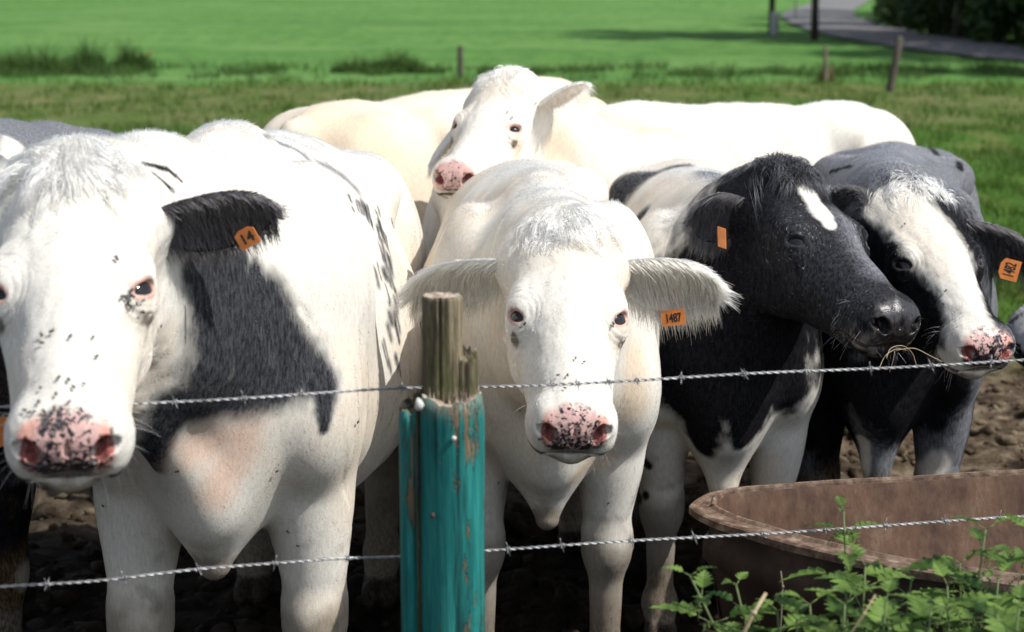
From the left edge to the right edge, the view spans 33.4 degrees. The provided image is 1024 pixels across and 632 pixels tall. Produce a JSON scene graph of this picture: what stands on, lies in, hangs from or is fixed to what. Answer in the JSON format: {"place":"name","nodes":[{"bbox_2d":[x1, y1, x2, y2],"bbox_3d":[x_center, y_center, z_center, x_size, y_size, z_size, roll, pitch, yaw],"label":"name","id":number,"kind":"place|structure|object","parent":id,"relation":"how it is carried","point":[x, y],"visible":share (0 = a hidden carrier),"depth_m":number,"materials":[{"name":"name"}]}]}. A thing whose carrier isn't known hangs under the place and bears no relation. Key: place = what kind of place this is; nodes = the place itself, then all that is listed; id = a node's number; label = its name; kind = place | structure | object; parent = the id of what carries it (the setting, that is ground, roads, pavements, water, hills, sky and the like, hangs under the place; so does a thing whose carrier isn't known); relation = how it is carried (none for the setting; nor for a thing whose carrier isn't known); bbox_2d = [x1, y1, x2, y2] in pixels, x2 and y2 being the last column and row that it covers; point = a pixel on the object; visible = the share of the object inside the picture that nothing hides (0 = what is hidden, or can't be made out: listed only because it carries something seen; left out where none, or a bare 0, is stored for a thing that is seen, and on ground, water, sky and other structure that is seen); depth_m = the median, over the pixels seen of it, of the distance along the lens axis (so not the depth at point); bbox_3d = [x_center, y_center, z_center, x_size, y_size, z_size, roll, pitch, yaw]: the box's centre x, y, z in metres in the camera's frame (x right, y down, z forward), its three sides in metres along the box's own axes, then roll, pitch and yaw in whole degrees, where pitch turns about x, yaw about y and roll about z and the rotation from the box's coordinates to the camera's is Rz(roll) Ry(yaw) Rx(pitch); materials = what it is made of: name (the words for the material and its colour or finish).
{"place":"outdoors","nodes":[
{"label":"outdoors","id":0,"kind":"place"},
{"bbox_2d":[0,0,1023,631],"bbox_3d":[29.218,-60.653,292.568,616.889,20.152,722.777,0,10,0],"label":"ground","id":1,"kind":"structure","parent":0,"point":[502,32],"depth_m":47.95,"materials":[{"name":"green plant"}]},
{"bbox_2d":[0,51,17,75],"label":"tussock","id":2,"kind":"object","parent":1,"relation":"on","point":[3,69],"visible":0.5,"depth_m":43.53,"materials":[{"name":"green plant"}]},
{"bbox_2d":[0,40,37,71],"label":"tussock","id":3,"kind":"object","parent":1,"relation":"on","point":[14,61],"visible":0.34,"depth_m":44.33,"materials":[{"name":"green plant"}]},
{"bbox_2d":[17,32,73,74],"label":"tussock","id":4,"kind":"object","parent":1,"relation":"on","point":[54,64],"visible":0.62,"depth_m":43.43,"materials":[{"name":"green plant"}]},
{"bbox_2d":[0,116,117,631],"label":"cow","id":5,"kind":"object","parent":1,"relation":"on","point":[17,136],"visible":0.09,"depth_m":3.60},
{"bbox_2d":[50,29,118,73],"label":"tussock","id":6,"kind":"object","parent":1,"relation":"on","point":[85,59],"visible":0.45,"depth_m":44.38,"materials":[{"name":"green plant"}]},
{"bbox_2d":[109,32,156,71],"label":"tussock","id":7,"kind":"object","parent":1,"relation":"on","point":[127,56],"visible":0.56,"depth_m":45.39,"materials":[{"name":"green plant"}]},
{"bbox_2d":[0,118,426,631],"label":"cow","id":8,"kind":"object","parent":1,"relation":"on","point":[255,260],"visible":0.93,"depth_m":3.03},
{"bbox_2d":[330,52,388,72],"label":"tussock","id":9,"kind":"object","parent":1,"relation":"on","point":[346,67],"visible":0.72,"depth_m":44.37,"materials":[{"name":"green plant"}]},
{"bbox_2d":[373,44,419,72],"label":"tussock","id":10,"kind":"object","parent":1,"relation":"on","point":[392,62],"visible":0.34,"depth_m":44.35,"materials":[{"name":"green plant"}]},
{"bbox_2d":[392,55,444,73],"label":"tussock","id":11,"kind":"object","parent":1,"relation":"on","point":[417,65],"visible":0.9,"depth_m":43.90,"materials":[{"name":"green plant"}]},
{"bbox_2d":[263,75,606,508],"bbox_3d":[-0.004,-0.234,6.571,0.918,1.371,3.111,4,11,19],"label":"cow","id":12,"kind":"object","parent":1,"relation":"on","point":[403,135],"visible":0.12,"depth_m":5.27},
{"bbox_2d":[398,292,484,631],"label":"fence post","id":13,"kind":"object","parent":1,"relation":"on","point":[441,421],"visible":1,"depth_m":2.53,"materials":[{"name":"teal paint"}]},
{"bbox_2d":[0,512,1023,590],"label":"barbed wire","id":14,"kind":"object","parent":13,"relation":"attached to","point":[347,558],"visible":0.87,"depth_m":2.69,"materials":[{"name":"silver metal"}]},
{"bbox_2d":[0,356,1023,407],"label":"barbed wire","id":15,"kind":"object","parent":13,"relation":"attached to","point":[636,379],"visible":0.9,"depth_m":2.66,"materials":[{"name":"silver metal"}]},
{"bbox_2d":[457,45,462,77],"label":"fence post","id":16,"kind":"object","parent":1,"relation":"on","point":[459,58],"visible":0.83,"depth_m":41.50,"materials":[{"name":"brown wood"}]},
{"bbox_2d":[0,70,1023,322],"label":"pasture grass","id":17,"kind":"structure","parent":1,"relation":"on","point":[984,182],"depth_m":29.04,"materials":[{"name":"green plant"}]},
{"bbox_2d":[0,53,1023,84],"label":"rough grass","id":18,"kind":"structure","parent":1,"relation":"on","point":[848,70],"depth_m":43.45,"materials":[{"name":"green plant"}]},
{"bbox_2d":[22,362,1023,631],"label":"earth clods","id":19,"kind":"object","parent":1,"relation":"on","point":[56,600],"visible":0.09,"depth_m":4.80,"materials":[{"name":"brown soil"}]},
{"bbox_2d":[379,157,741,631],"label":"cow","id":20,"kind":"object","parent":1,"relation":"on","point":[561,261],"visible":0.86,"depth_m":3.46},
{"bbox_2d":[425,63,915,494],"bbox_3d":[0.531,-0.139,5.795,0.705,1.453,2.692,9,13,40],"label":"cow","id":21,"kind":"object","parent":1,"relation":"on","point":[610,143],"visible":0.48,"depth_m":5.39},
{"bbox_2d":[650,565,777,631],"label":"nettle","id":22,"kind":"object","parent":1,"relation":"on","point":[703,578],"visible":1,"depth_m":2.51,"materials":[{"name":"green plant"}]},
{"bbox_2d":[706,572,776,631],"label":"nettle","id":23,"kind":"object","parent":1,"relation":"on","point":[729,597],"visible":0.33,"depth_m":2.56,"materials":[{"name":"green plant"}]},
{"bbox_2d":[742,592,766,631],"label":"dry stalk","id":24,"kind":"object","parent":1,"relation":"on","point":[753,614],"visible":1,"depth_m":2.42,"materials":[{"name":"plant"}]},
{"bbox_2d":[608,150,924,631],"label":"cow","id":25,"kind":"object","parent":1,"relation":"on","point":[777,240],"visible":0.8,"depth_m":4.02},
{"bbox_2d":[878,345,941,371],"bbox_3d":[0.822,0.088,3.542,0.144,0.055,0.024,-2,10,-13],"label":"hay strand","id":26,"kind":"object","parent":25,"relation":"attached to","point":[902,349],"visible":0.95,"depth_m":3.53,"materials":[{"name":"plant"}]},
{"bbox_2d":[768,0,774,34],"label":"tree","id":27,"kind":"object","parent":1,"relation":"on","point":[771,6],"visible":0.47,"depth_m":68.82,"materials":[{"name":"brown plant"}]},
{"bbox_2d":[770,12,778,34],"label":"marker post","id":28,"kind":"object","parent":1,"relation":"on","point":[774,23],"visible":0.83,"depth_m":68.57,"materials":[{"name":"white wood"}]},
{"bbox_2d":[747,598,805,631],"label":"nettle","id":29,"kind":"object","parent":1,"relation":"on","point":[790,620],"visible":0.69,"depth_m":2.51,"materials":[{"name":"green plant"}]},
{"bbox_2d":[780,571,783,631],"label":"dry stalk","id":30,"kind":"object","parent":1,"relation":"on","point":[782,586],"visible":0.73,"depth_m":2.90,"materials":[{"name":"beige plant"}]},
{"bbox_2d":[794,0,796,19],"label":"sign pole","id":31,"kind":"object","parent":1,"relation":"on","point":[795,10],"depth_m":86.59,"materials":[{"name":"grey metal"}]},
{"bbox_2d":[770,600,835,631],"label":"nettle","id":32,"kind":"object","parent":1,"relation":"on","point":[790,608],"visible":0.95,"depth_m":2.44,"materials":[{"name":"green plant"}]},
{"bbox_2d":[810,0,818,39],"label":"tree","id":33,"kind":"object","parent":1,"relation":"on","point":[814,32],"visible":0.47,"depth_m":62.97,"materials":[{"name":"brown plant"}]},
{"bbox_2d":[772,589,869,631],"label":"nettle","id":34,"kind":"object","parent":1,"relation":"on","point":[801,608],"visible":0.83,"depth_m":2.48,"materials":[{"name":"green plant"}]},
{"bbox_2d":[823,45,827,82],"bbox_3d":[7.187,-5.626,39.120,0.131,1.155,0.109,0,10,0],"label":"fence post","id":35,"kind":"object","parent":1,"relation":"on","point":[825,56],"visible":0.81,"depth_m":39.06,"materials":[{"name":"brown wood"}]},
{"bbox_2d":[815,61,837,81],"bbox_3d":[7.282,-5.680,39.404,0.562,0.566,0.503,-3,10,-15],"label":"tussock","id":36,"kind":"object","parent":1,"relation":"on","point":[830,73],"visible":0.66,"depth_m":39.39,"materials":[{"name":"plant"}]},
{"bbox_2d":[780,496,913,630],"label":"nettle","id":37,"kind":"object","parent":1,"relation":"on","point":[850,535],"visible":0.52,"depth_m":2.73,"materials":[{"name":"green plant"}]},
{"bbox_2d":[805,586,898,631],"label":"nettle","id":38,"kind":"object","parent":1,"relation":"on","point":[838,606],"visible":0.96,"depth_m":2.41,"materials":[{"name":"green plant"}]},
{"bbox_2d":[771,541,935,631],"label":"nettle","id":39,"kind":"object","parent":1,"relation":"on","point":[847,581],"visible":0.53,"depth_m":2.58,"materials":[{"name":"green plant"}]},
{"bbox_2d":[689,469,1023,631],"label":"trough","id":40,"kind":"object","parent":1,"relation":"on","point":[781,507],"visible":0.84,"depth_m":3.60,"materials":[{"name":"metal"}]},
{"bbox_2d":[851,595,875,631],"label":"dry stalk","id":41,"kind":"object","parent":1,"relation":"on","point":[862,616],"visible":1,"depth_m":2.30,"materials":[{"name":"plant"}]},
{"bbox_2d":[818,579,951,631],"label":"nettle","id":42,"kind":"object","parent":1,"relation":"on","point":[883,612],"visible":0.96,"depth_m":2.44,"materials":[{"name":"green plant"}]},
{"bbox_2d":[873,0,898,22],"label":"tree","id":43,"kind":"object","parent":1,"relation":"on","point":[881,14],"visible":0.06,"depth_m":85.10,"materials":[{"name":"green plant"}]},
{"bbox_2d":[886,37,902,91],"bbox_3d":[7.873,-5.030,35.163,0.331,1.435,0.185,0,10,0],"label":"fence post","id":44,"kind":"object","parent":1,"relation":"on","point":[893,71],"visible":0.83,"depth_m":35.08,"materials":[{"name":"brown wood"}]},
{"bbox_2d":[853,567,960,627],"bbox_3d":[0.618,0.753,2.741,0.210,0.756,0.220,3,11,17],"label":"nettle","id":45,"kind":"object","parent":1,"relation":"on","point":[931,593],"visible":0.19,"depth_m":2.68,"materials":[{"name":"green plant"}]},
{"bbox_2d":[866,0,952,29],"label":"tree","id":46,"kind":"object","parent":1,"relation":"on","point":[890,15],"visible":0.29,"depth_m":75.62,"materials":[{"name":"green plant"}]},
{"bbox_2d":[796,139,1023,481],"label":"cow","id":47,"kind":"object","parent":1,"relation":"on","point":[952,243],"visible":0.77,"depth_m":4.20},
{"bbox_2d":[863,592,977,631],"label":"nettle","id":48,"kind":"object","parent":1,"relation":"on","point":[921,607],"visible":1,"depth_m":2.41,"materials":[{"name":"green plant"}]},
{"bbox_2d":[893,0,986,36],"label":"tree","id":49,"kind":"object","parent":1,"relation":"on","point":[922,10],"visible":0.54,"depth_m":67.26,"materials":[{"name":"green plant"}]},
{"bbox_2d":[900,561,1001,631],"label":"nettle","id":50,"kind":"object","parent":1,"relation":"on","point":[947,610],"visible":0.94,"depth_m":2.51,"materials":[{"name":"green plant"}]},
{"bbox_2d":[953,1,965,37],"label":"tree","id":51,"kind":"object","parent":1,"relation":"on","point":[958,30],"depth_m":65.38,"materials":[{"name":"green plant"}]},
{"bbox_2d":[899,515,1023,631],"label":"nettle","id":52,"kind":"object","parent":1,"relation":"on","point":[1003,603],"visible":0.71,"depth_m":2.63,"materials":[{"name":"green plant"}]},
{"bbox_2d":[907,553,1018,630],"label":"nettle","id":53,"kind":"object","parent":1,"relation":"on","point":[959,583],"visible":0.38,"depth_m":2.75,"materials":[{"name":"green plant"}]},
{"bbox_2d":[924,560,1023,631],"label":"nettle","id":54,"kind":"object","parent":1,"relation":"on","point":[974,581],"visible":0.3,"depth_m":2.62,"materials":[{"name":"green plant"}]},
{"bbox_2d":[942,583,1023,631],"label":"nettle","id":55,"kind":"object","parent":1,"relation":"on","point":[1001,620],"visible":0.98,"depth_m":2.39,"materials":[{"name":"green plant"}]},
{"bbox_2d":[950,0,1023,42],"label":"tree","id":56,"kind":"object","parent":1,"relation":"on","point":[1019,10],"visible":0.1,"depth_m":60.12,"materials":[{"name":"green plant"}]},
{"bbox_2d":[952,0,1023,45],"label":"tree","id":57,"kind":"object","parent":1,"relation":"on","point":[982,22],"visible":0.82,"depth_m":58.63,"materials":[{"name":"green plant"}]},
{"bbox_2d":[971,513,1023,631],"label":"nettle","id":58,"kind":"object","parent":1,"relation":"on","point":[1019,552],"visible":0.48,"depth_m":2.72,"materials":[{"name":"green plant"}]},
{"bbox_2d":[985,0,1023,41],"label":"tree","id":59,"kind":"object","parent":1,"relation":"on","point":[1012,4],"visible":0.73,"depth_m":57.45,"materials":[{"name":"green plant"}]},
{"bbox_2d":[1006,304,1023,366],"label":"cow","id":60,"kind":"object","parent":1,"relation":"on","point":[1015,323],"visible":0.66,"depth_m":4.30},
{"bbox_2d":[1015,15,1023,49],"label":"tree","id":61,"kind":"object","parent":1,"relation":"on","point":[1020,24],"visible":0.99,"depth_m":53.59,"materials":[{"name":"green plant"}]},
{"bbox_2d":[782,0,1023,59],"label":"road","id":62,"kind":"structure","parent":0,"point":[838,18],"depth_m":66.85,"materials":[{"name":"grey asphalt"}]}
]}

